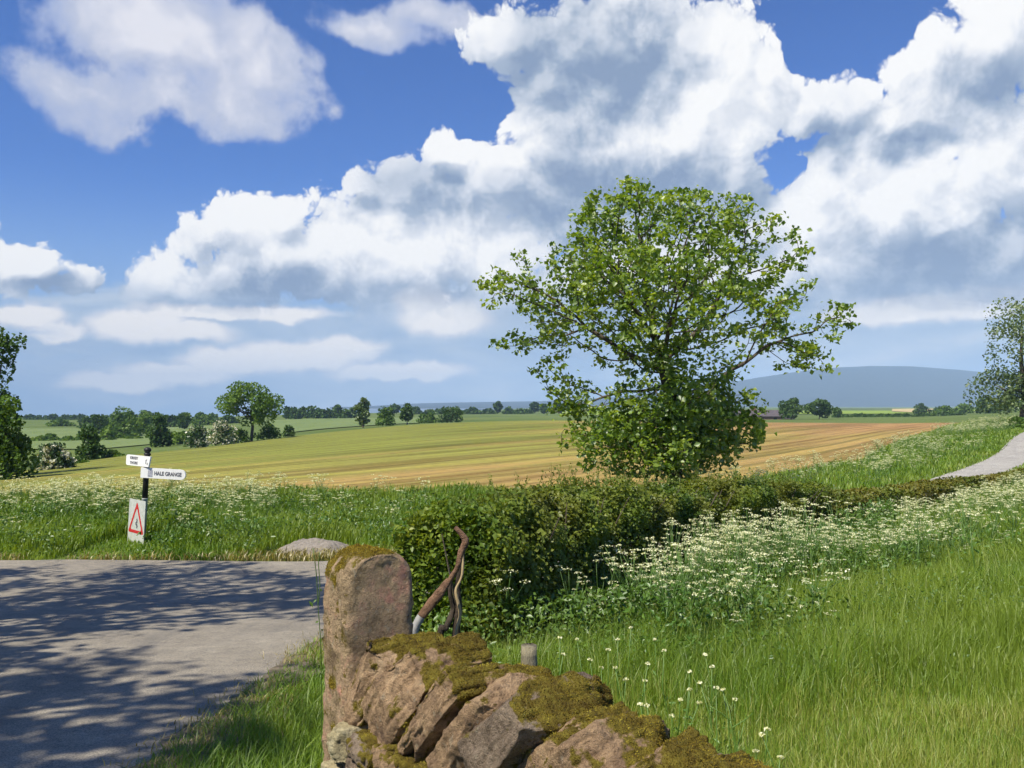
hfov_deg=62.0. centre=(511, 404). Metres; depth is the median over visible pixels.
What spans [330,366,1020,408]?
hill
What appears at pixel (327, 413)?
skyline tree
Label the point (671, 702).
meadow flower
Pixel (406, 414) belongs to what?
crest bush
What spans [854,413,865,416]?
hedgerow bush
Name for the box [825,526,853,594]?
cow parsley
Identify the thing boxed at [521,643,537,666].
fence post
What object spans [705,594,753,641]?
cow parsley
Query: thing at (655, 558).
cow parsley
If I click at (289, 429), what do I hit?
bush
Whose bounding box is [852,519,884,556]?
cow parsley
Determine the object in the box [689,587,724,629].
cow parsley
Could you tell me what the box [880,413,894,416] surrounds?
hedgerow bush
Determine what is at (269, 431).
bush
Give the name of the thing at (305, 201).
sky
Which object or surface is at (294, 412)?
skyline tree
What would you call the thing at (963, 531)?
cow parsley
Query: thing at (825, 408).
round tree
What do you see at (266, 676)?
dirt edge
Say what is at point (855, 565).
cow parsley
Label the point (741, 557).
cow parsley
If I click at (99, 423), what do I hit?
field tree
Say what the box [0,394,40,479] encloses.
dense bush
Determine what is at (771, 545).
cow parsley
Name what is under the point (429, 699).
dry stone wall
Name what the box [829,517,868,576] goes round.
cow parsley
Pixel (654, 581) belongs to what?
cow parsley
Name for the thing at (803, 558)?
cow parsley
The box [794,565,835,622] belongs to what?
cow parsley
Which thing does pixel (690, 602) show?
cow parsley
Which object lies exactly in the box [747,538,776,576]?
cow parsley
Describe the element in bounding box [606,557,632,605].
cow parsley
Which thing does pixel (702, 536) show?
cow parsley
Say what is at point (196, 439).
hawthorn bush
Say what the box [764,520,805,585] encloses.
cow parsley
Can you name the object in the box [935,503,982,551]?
cow parsley
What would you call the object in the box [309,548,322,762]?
weed stalk
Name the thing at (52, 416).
skyline tree
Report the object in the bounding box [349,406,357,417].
skyline tree
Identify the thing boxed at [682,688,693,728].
meadow flower
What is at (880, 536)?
cow parsley
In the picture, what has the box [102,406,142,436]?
field tree
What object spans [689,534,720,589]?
cow parsley
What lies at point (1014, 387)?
ash tree
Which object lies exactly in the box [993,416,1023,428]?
verge bush
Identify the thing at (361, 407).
slender tree
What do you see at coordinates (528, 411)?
skyline tree
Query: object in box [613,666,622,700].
meadow flower
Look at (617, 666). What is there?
meadow flower
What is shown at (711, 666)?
meadow flower
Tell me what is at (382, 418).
crest bush
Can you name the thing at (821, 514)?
cow parsley
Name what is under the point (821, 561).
cow parsley
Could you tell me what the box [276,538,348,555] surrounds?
gravel heap
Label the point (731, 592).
cow parsley
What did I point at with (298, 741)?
roadside grass
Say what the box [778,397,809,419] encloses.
round tree
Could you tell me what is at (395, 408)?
skyline tree
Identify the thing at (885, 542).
cow parsley
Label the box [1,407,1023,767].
ground
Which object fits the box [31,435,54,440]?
hedgerow bush
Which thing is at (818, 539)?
cow parsley
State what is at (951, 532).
cow parsley
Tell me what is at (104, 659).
road
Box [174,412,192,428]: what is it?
field tree
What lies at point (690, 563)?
cow parsley
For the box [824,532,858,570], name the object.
cow parsley
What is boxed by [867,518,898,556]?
cow parsley
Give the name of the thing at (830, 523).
cow parsley
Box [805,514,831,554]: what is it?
cow parsley
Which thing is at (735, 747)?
dock plant
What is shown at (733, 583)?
cow parsley
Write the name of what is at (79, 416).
skyline tree
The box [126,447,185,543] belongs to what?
fingerpost
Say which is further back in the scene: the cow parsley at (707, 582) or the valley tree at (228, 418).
the valley tree at (228, 418)
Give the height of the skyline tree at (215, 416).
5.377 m
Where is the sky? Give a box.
[0,0,1023,417]
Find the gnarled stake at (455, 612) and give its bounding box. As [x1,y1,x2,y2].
[438,553,464,636]
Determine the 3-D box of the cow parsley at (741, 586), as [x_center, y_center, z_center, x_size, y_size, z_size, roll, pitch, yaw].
[2.141,1.743,7.406,0.374,0.952,0.553,-10,6,-31]
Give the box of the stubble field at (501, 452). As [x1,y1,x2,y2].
[0,420,949,494]
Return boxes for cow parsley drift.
[0,415,1023,542]
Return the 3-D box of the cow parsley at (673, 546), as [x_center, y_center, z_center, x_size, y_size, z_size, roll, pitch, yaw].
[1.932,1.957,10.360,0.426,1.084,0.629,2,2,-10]
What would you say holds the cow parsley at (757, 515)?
on the ground at (539, 415)
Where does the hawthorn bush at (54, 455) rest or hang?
on the ground at (539, 415)
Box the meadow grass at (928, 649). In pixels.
[308,474,1023,767]
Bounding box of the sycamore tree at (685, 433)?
[472,175,860,486]
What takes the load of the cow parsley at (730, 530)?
on the ground at (539, 415)
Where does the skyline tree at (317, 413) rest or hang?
on the ground at (539, 415)
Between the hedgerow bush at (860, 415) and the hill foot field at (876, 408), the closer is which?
the hedgerow bush at (860, 415)
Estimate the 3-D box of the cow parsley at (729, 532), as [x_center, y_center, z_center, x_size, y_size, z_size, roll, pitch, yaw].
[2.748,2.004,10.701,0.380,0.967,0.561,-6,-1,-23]
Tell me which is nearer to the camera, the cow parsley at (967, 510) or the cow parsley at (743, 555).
the cow parsley at (743, 555)
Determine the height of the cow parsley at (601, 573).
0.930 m
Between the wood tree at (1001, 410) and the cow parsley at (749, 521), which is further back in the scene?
the wood tree at (1001, 410)
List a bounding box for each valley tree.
[45,417,75,426]
[76,414,98,428]
[137,410,161,424]
[159,414,178,426]
[190,413,216,424]
[216,414,239,423]
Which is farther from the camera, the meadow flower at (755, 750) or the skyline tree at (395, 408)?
the skyline tree at (395, 408)
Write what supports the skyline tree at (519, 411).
on the ground at (539, 415)
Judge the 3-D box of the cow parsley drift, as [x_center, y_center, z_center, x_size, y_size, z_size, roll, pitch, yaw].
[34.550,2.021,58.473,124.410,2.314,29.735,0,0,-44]
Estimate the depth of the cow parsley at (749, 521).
12.70 m
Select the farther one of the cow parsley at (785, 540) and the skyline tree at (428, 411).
the skyline tree at (428, 411)
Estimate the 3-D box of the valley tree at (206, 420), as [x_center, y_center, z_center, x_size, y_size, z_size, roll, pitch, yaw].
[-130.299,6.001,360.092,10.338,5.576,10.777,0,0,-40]
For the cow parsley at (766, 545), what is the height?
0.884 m
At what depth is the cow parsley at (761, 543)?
11.34 m
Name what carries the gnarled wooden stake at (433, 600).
on the ground at (539, 415)
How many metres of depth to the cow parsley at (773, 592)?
7.74 m
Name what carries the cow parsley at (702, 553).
on the ground at (539, 415)
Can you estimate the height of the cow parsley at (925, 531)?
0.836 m
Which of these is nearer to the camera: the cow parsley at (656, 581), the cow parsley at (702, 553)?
the cow parsley at (656, 581)
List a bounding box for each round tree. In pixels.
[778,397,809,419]
[803,398,837,418]
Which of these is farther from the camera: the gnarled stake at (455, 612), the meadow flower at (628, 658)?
the meadow flower at (628, 658)
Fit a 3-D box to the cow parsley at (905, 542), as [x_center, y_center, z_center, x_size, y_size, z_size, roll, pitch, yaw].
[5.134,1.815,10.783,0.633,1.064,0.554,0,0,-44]
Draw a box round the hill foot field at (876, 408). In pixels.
[803,408,918,408]
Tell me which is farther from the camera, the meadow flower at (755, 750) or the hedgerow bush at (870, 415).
the hedgerow bush at (870, 415)
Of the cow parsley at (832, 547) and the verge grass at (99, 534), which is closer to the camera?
the cow parsley at (832, 547)
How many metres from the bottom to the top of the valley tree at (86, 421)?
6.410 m
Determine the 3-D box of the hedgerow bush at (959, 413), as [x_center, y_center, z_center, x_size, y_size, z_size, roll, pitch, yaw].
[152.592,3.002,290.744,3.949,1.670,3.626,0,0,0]
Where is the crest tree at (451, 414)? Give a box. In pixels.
[437,406,463,422]
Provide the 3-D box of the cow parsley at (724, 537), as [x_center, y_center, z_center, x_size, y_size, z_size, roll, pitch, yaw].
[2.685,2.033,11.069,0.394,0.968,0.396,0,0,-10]
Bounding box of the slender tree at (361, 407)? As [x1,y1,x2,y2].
[354,397,370,427]
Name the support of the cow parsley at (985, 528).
on the ground at (539, 415)
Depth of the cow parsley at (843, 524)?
11.49 m
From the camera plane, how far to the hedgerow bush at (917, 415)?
291.67 m
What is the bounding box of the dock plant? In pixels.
[710,697,752,751]
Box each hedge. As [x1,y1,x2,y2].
[382,463,835,651]
[811,468,1023,523]
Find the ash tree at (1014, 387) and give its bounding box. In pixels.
[963,297,1023,416]
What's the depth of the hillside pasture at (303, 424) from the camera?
291.80 m
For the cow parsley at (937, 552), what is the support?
on the ground at (539, 415)
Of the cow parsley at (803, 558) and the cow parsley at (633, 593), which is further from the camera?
the cow parsley at (803, 558)
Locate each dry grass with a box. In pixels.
[0,544,396,560]
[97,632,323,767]
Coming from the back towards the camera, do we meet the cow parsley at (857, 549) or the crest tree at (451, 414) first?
the crest tree at (451, 414)
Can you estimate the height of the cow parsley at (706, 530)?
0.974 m
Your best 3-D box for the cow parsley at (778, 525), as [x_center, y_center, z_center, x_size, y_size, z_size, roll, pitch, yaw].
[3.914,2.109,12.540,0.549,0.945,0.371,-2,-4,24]
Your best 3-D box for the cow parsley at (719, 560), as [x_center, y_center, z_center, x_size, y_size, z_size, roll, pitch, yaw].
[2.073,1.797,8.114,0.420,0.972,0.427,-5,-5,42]
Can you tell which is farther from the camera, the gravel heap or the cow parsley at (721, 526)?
the gravel heap
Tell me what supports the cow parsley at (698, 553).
on the ground at (539, 415)
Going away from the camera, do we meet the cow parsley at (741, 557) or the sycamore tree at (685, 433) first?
the cow parsley at (741, 557)
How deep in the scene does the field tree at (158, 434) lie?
139.37 m
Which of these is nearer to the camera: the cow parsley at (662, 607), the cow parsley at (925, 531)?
the cow parsley at (662, 607)
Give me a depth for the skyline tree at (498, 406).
577.67 m
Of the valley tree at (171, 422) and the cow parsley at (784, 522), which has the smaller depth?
the cow parsley at (784, 522)
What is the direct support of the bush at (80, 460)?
on the ground at (539, 415)
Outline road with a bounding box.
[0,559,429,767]
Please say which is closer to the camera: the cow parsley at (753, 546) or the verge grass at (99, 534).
the cow parsley at (753, 546)
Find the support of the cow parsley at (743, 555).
on the ground at (539, 415)
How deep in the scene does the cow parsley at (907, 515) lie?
12.39 m
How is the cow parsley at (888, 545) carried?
on the ground at (539, 415)
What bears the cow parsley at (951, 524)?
on the ground at (539, 415)
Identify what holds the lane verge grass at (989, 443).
on the ground at (539, 415)
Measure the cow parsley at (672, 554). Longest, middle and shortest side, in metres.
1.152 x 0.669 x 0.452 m
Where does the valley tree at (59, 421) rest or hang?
on the ground at (539, 415)
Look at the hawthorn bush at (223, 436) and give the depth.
111.36 m
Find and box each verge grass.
[0,480,608,560]
[329,416,1023,530]
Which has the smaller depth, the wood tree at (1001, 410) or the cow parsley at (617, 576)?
the cow parsley at (617, 576)
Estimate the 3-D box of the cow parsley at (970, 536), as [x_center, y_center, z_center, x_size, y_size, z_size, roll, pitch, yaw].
[5.335,1.620,9.900,0.528,1.204,0.520,-5,2,25]
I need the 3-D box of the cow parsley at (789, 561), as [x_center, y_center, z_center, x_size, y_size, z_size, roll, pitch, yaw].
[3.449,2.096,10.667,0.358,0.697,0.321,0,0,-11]
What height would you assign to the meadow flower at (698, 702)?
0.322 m
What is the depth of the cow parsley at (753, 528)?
11.49 m
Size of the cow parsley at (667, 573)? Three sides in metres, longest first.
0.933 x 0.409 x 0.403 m
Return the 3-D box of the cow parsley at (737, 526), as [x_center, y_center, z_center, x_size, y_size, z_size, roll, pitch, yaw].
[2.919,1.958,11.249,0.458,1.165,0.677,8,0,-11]
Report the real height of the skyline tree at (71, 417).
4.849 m
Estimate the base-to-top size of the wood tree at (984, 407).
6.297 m
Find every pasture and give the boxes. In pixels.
[20,426,229,448]
[262,417,419,435]
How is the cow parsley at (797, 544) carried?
on the ground at (539, 415)
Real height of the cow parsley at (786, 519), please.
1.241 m
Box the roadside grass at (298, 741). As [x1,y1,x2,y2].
[132,633,324,767]
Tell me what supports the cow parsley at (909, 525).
on the ground at (539, 415)
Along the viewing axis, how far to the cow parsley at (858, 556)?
11.12 m
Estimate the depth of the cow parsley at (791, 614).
7.12 m
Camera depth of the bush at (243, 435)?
117.61 m
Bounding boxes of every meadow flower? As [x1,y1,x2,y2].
[554,636,561,676]
[575,638,581,671]
[605,648,610,685]
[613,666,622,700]
[615,638,622,699]
[621,626,632,700]
[640,662,650,714]
[641,679,647,711]
[653,638,660,687]
[662,649,676,723]
[669,713,673,736]
[675,698,682,735]
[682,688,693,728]
[683,670,691,729]
[690,701,701,725]
[697,681,715,743]
[703,653,713,710]
[706,665,714,727]
[712,686,725,749]
[721,688,731,753]
[732,698,739,750]
[752,749,758,760]
[759,732,774,767]
[764,726,770,764]
[777,755,783,767]
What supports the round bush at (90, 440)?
on the ground at (539, 415)
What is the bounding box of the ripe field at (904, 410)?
[892,409,932,411]
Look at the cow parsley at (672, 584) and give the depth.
7.94 m
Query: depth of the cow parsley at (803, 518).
12.62 m
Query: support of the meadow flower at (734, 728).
on the ground at (539, 415)
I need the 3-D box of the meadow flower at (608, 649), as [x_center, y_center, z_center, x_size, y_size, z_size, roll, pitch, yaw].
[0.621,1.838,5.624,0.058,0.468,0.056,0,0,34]
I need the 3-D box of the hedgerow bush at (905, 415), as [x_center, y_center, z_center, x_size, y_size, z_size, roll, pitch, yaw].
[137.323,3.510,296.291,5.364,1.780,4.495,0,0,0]
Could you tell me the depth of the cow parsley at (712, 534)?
10.96 m
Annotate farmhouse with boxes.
[751,408,781,419]
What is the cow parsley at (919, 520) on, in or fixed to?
on the ground at (539, 415)
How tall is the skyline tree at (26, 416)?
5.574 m
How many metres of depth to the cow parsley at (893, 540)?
11.08 m
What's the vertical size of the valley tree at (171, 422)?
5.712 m
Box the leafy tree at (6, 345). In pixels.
[0,326,26,411]
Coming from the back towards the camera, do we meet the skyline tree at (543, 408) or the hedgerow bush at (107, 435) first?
the skyline tree at (543, 408)
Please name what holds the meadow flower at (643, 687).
on the ground at (539, 415)
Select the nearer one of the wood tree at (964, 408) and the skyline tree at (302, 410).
the wood tree at (964, 408)
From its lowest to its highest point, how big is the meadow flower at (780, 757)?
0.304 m
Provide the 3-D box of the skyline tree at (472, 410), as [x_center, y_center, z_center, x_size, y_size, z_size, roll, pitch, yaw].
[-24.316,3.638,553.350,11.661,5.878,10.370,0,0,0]
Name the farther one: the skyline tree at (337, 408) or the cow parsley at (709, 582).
the skyline tree at (337, 408)
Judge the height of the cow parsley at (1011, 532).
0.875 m
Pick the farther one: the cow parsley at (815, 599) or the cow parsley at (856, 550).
the cow parsley at (856, 550)
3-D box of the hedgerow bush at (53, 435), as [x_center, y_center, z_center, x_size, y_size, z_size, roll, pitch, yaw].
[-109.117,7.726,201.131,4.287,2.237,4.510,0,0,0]
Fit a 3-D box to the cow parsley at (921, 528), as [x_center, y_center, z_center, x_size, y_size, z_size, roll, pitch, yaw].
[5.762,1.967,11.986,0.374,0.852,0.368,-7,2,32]
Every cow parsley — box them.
[480,569,529,649]
[555,565,593,634]
[571,580,593,625]
[581,540,624,588]
[587,559,619,628]
[594,544,647,624]
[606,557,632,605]
[611,551,653,626]
[614,563,650,612]
[616,547,671,624]
[636,536,671,585]
[636,559,690,653]
[638,541,681,612]
[641,567,666,617]
[641,572,666,609]
[648,562,675,608]
[649,517,691,575]
[649,550,686,612]
[651,522,689,575]
[652,569,704,639]
[653,582,689,636]
[663,537,706,599]
[664,538,703,621]
[668,556,702,596]
[671,537,736,644]
[675,547,694,581]
[683,515,710,564]
[684,563,722,634]
[685,518,721,568]
[686,521,725,578]
[686,523,720,584]
[688,533,711,573]
[688,560,727,612]
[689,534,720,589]
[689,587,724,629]
[692,537,706,582]
[693,514,732,576]
[694,535,715,576]
[695,534,735,578]
[700,551,722,583]
[702,536,752,617]
[704,510,732,567]
[704,538,731,585]
[705,543,746,635]
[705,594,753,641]
[706,574,747,627]
[709,526,737,572]
[713,525,735,569]
[715,545,736,584]
[716,513,748,569]
[720,532,748,569]
[720,535,758,577]
[721,567,755,634]
[722,525,768,587]
[725,551,793,631]
[726,510,755,564]
[726,566,777,635]
[727,524,771,618]
[728,508,770,579]
[731,573,762,609]
[733,512,764,535]
[733,520,790,586]
[741,516,764,548]
[743,535,786,581]
[747,524,775,569]
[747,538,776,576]
[750,528,781,578]
[751,553,803,623]
[754,525,794,584]
[759,501,806,583]
[760,531,806,588]
[760,547,782,575]
[761,502,793,540]
[764,513,798,566]
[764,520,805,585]
[767,518,808,574]
[768,522,803,588]
[769,517,798,555]
[772,516,796,553]
[772,546,795,577]
[772,598,803,638]
[773,506,799,546]
[775,516,827,585]
[775,525,800,562]
[776,543,850,623]
[778,516,799,531]
[784,533,823,575]
[788,499,822,545]
[789,528,810,563]
[792,514,823,564]
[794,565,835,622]
[795,498,836,583]
[801,580,821,620]
[804,517,830,565]
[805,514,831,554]
[812,525,854,583]
[813,518,839,567]
[815,521,857,564]
[815,528,832,567]
[815,601,835,632]
[819,548,845,585]
[820,526,878,588]
[821,536,843,580]
[822,496,863,574]
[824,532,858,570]
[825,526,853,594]
[827,517,865,571]
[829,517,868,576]
[836,537,862,571]
[844,539,867,565]
[845,531,870,567]
[847,542,866,568]
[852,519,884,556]
[854,502,884,559]
[855,540,879,570]
[866,531,904,573]
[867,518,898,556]
[868,529,887,563]
[870,525,897,542]
[871,524,903,568]
[876,520,909,570]
[878,524,916,570]
[881,516,913,570]
[885,504,910,562]
[894,507,943,575]
[894,519,913,561]
[897,528,920,561]
[898,496,926,551]
[898,497,933,561]
[898,508,923,560]
[902,514,941,563]
[904,521,934,567]
[906,522,932,566]
[912,511,942,548]
[912,515,931,555]
[918,516,944,555]
[920,507,956,554]
[923,531,946,563]
[926,520,955,555]
[930,502,969,554]
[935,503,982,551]
[937,518,960,546]
[937,522,955,548]
[941,529,969,567]
[943,492,995,573]
[946,487,989,543]
[952,499,976,550]
[966,514,996,542]
[971,513,988,547]
[975,497,1013,554]
[985,506,1019,546]
[986,491,1023,549]
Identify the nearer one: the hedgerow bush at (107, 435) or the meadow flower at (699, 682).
the meadow flower at (699, 682)
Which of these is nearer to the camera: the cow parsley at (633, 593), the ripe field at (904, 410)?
the cow parsley at (633, 593)
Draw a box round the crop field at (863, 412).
[560,409,984,414]
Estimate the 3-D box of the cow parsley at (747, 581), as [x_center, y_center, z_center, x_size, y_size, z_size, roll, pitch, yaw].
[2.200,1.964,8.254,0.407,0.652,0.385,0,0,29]
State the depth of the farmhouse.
243.45 m
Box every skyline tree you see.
[21,414,31,419]
[28,415,41,419]
[46,413,57,419]
[56,414,68,419]
[64,414,76,419]
[75,413,85,419]
[209,412,218,420]
[282,405,292,418]
[287,407,302,418]
[296,406,306,417]
[304,405,316,417]
[310,407,322,417]
[320,408,336,418]
[332,404,342,417]
[336,408,353,417]
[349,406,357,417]
[390,403,400,414]
[412,406,422,413]
[420,409,438,414]
[434,408,444,413]
[466,406,482,413]
[481,408,497,413]
[493,401,503,412]
[501,406,514,413]
[513,408,526,413]
[523,408,533,413]
[529,401,539,412]
[539,403,547,413]
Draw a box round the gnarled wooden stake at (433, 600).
[413,526,468,633]
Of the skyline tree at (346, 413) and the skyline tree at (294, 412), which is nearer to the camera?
the skyline tree at (346, 413)
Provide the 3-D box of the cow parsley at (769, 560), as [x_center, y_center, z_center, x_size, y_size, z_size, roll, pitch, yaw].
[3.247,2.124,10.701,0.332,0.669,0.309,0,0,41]
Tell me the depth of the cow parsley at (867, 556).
11.00 m
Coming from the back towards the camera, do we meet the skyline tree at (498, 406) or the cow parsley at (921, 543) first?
the skyline tree at (498, 406)
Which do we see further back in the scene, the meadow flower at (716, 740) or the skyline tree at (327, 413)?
the skyline tree at (327, 413)
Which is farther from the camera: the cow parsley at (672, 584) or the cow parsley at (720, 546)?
the cow parsley at (720, 546)
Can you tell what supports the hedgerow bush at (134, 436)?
on the ground at (539, 415)
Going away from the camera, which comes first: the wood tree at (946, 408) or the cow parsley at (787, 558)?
the cow parsley at (787, 558)
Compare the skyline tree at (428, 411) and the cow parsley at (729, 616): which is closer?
the cow parsley at (729, 616)
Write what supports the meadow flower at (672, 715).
on the ground at (539, 415)
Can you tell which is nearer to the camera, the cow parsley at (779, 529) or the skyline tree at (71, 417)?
the cow parsley at (779, 529)
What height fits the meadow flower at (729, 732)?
0.385 m
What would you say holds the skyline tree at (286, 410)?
on the ground at (539, 415)
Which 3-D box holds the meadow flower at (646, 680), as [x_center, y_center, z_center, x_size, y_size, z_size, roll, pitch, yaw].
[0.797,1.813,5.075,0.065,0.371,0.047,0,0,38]
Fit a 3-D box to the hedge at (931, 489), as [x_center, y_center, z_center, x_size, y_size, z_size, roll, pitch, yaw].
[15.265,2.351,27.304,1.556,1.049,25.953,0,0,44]
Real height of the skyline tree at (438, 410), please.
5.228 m
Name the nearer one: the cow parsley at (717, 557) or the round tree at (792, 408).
the cow parsley at (717, 557)
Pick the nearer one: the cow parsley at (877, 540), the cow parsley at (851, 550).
the cow parsley at (851, 550)
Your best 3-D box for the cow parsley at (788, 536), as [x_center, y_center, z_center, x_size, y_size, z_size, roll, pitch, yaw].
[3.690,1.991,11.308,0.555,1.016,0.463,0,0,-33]
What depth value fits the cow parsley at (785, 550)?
10.12 m
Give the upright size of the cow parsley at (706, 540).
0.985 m
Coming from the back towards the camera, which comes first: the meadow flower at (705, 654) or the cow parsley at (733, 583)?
the cow parsley at (733, 583)
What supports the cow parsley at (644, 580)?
on the ground at (539, 415)
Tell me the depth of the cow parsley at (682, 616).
7.25 m
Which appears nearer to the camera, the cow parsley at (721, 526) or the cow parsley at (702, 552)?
the cow parsley at (702, 552)
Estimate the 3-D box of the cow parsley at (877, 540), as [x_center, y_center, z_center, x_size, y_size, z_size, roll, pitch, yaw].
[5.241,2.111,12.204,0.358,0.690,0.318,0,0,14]
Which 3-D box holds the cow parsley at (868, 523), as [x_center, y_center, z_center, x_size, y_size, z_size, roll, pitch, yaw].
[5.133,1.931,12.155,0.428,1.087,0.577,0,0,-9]
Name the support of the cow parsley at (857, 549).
on the ground at (539, 415)
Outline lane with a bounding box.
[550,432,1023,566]
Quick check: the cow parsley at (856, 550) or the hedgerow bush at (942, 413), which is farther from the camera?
the hedgerow bush at (942, 413)
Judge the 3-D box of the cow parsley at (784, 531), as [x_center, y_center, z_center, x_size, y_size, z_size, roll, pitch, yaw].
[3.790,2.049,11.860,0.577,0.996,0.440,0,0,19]
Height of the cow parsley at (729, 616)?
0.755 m
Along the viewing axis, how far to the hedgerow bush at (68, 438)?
197.73 m
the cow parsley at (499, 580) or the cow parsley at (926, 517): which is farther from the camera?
the cow parsley at (926, 517)
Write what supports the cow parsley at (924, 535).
on the ground at (539, 415)
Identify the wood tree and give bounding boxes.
[912,402,931,413]
[932,405,957,413]
[955,402,972,412]
[968,397,995,413]
[996,396,1019,412]
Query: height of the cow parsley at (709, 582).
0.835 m
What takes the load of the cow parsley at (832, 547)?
on the ground at (539, 415)
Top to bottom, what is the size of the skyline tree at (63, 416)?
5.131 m
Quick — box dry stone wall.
[321,630,772,767]
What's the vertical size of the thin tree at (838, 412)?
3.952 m
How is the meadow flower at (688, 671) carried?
on the ground at (539, 415)
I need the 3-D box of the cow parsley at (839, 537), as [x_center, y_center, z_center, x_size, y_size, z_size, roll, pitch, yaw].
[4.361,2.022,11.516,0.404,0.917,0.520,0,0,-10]
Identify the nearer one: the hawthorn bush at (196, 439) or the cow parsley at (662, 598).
the cow parsley at (662, 598)
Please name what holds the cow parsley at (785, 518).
on the ground at (539, 415)
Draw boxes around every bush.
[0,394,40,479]
[30,442,76,470]
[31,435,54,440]
[45,433,60,439]
[58,435,78,440]
[66,457,89,463]
[74,425,107,459]
[99,430,116,439]
[103,449,125,457]
[112,431,124,437]
[124,432,142,438]
[170,430,189,444]
[183,424,211,447]
[207,419,240,445]
[233,428,251,442]
[253,423,280,439]
[281,425,294,436]
[375,406,395,425]
[399,403,412,424]
[415,411,438,422]
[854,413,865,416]
[864,414,876,416]
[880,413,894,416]
[898,413,910,416]
[911,413,924,416]
[935,411,950,415]
[953,412,966,414]
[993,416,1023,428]
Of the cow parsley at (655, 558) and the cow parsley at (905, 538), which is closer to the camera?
the cow parsley at (655, 558)
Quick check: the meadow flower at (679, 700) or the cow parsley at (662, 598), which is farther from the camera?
the cow parsley at (662, 598)
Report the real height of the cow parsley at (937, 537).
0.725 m
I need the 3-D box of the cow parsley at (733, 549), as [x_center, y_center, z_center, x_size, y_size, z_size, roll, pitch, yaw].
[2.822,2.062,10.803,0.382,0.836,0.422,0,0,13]
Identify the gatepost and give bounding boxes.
[321,543,413,760]
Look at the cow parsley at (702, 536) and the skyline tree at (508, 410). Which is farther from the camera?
the skyline tree at (508, 410)
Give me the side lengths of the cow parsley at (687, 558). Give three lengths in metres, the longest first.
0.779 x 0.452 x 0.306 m
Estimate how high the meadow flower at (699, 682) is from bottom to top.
0.378 m
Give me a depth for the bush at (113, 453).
83.55 m
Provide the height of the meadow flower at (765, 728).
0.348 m
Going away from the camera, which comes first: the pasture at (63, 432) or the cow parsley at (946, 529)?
the cow parsley at (946, 529)
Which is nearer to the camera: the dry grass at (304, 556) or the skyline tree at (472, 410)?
the dry grass at (304, 556)
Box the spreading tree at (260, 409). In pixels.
[214,380,284,441]
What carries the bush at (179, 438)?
on the ground at (539, 415)
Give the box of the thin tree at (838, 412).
[832,407,842,415]
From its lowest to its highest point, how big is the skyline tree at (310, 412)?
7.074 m
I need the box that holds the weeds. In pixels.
[0,470,1023,707]
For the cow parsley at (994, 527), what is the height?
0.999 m
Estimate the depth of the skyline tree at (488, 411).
564.73 m
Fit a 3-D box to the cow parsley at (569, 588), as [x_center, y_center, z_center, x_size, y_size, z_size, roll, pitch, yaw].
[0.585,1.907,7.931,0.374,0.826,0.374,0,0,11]
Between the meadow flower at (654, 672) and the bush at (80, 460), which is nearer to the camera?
the meadow flower at (654, 672)
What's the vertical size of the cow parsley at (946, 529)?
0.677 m
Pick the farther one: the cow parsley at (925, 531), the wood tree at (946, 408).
the wood tree at (946, 408)
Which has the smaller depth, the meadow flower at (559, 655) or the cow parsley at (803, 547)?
the meadow flower at (559, 655)
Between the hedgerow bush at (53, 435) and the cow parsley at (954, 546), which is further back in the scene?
the hedgerow bush at (53, 435)
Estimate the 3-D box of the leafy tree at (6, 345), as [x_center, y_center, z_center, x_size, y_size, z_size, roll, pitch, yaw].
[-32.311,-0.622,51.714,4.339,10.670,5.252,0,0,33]
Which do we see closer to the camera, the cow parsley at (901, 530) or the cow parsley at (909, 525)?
the cow parsley at (901, 530)
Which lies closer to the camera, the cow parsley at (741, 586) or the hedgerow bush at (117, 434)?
the cow parsley at (741, 586)
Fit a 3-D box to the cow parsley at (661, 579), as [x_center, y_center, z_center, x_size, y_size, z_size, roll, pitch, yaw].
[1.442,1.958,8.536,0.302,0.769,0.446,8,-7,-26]
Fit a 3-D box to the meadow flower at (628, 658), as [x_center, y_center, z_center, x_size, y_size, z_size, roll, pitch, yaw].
[0.772,1.800,5.840,0.114,0.575,0.055,0,0,0]
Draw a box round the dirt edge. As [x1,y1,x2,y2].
[130,640,323,767]
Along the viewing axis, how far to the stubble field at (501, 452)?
53.27 m
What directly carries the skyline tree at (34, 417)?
on the ground at (539, 415)
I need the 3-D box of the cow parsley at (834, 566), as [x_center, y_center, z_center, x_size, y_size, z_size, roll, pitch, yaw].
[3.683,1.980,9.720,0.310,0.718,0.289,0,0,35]
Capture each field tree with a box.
[87,414,112,433]
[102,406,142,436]
[134,413,151,433]
[146,412,173,446]
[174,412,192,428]
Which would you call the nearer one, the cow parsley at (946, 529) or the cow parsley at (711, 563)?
the cow parsley at (711, 563)
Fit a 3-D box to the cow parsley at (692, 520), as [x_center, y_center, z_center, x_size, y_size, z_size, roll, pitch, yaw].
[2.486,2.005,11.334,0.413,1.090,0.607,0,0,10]
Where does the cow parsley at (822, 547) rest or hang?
on the ground at (539, 415)
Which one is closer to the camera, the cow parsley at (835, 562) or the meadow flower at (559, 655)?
the meadow flower at (559, 655)
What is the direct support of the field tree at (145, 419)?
on the ground at (539, 415)
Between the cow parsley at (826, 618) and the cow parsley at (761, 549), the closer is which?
the cow parsley at (826, 618)
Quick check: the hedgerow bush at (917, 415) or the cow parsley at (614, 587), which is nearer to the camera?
the cow parsley at (614, 587)
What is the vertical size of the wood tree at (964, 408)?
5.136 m
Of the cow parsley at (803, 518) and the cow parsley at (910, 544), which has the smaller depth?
the cow parsley at (910, 544)

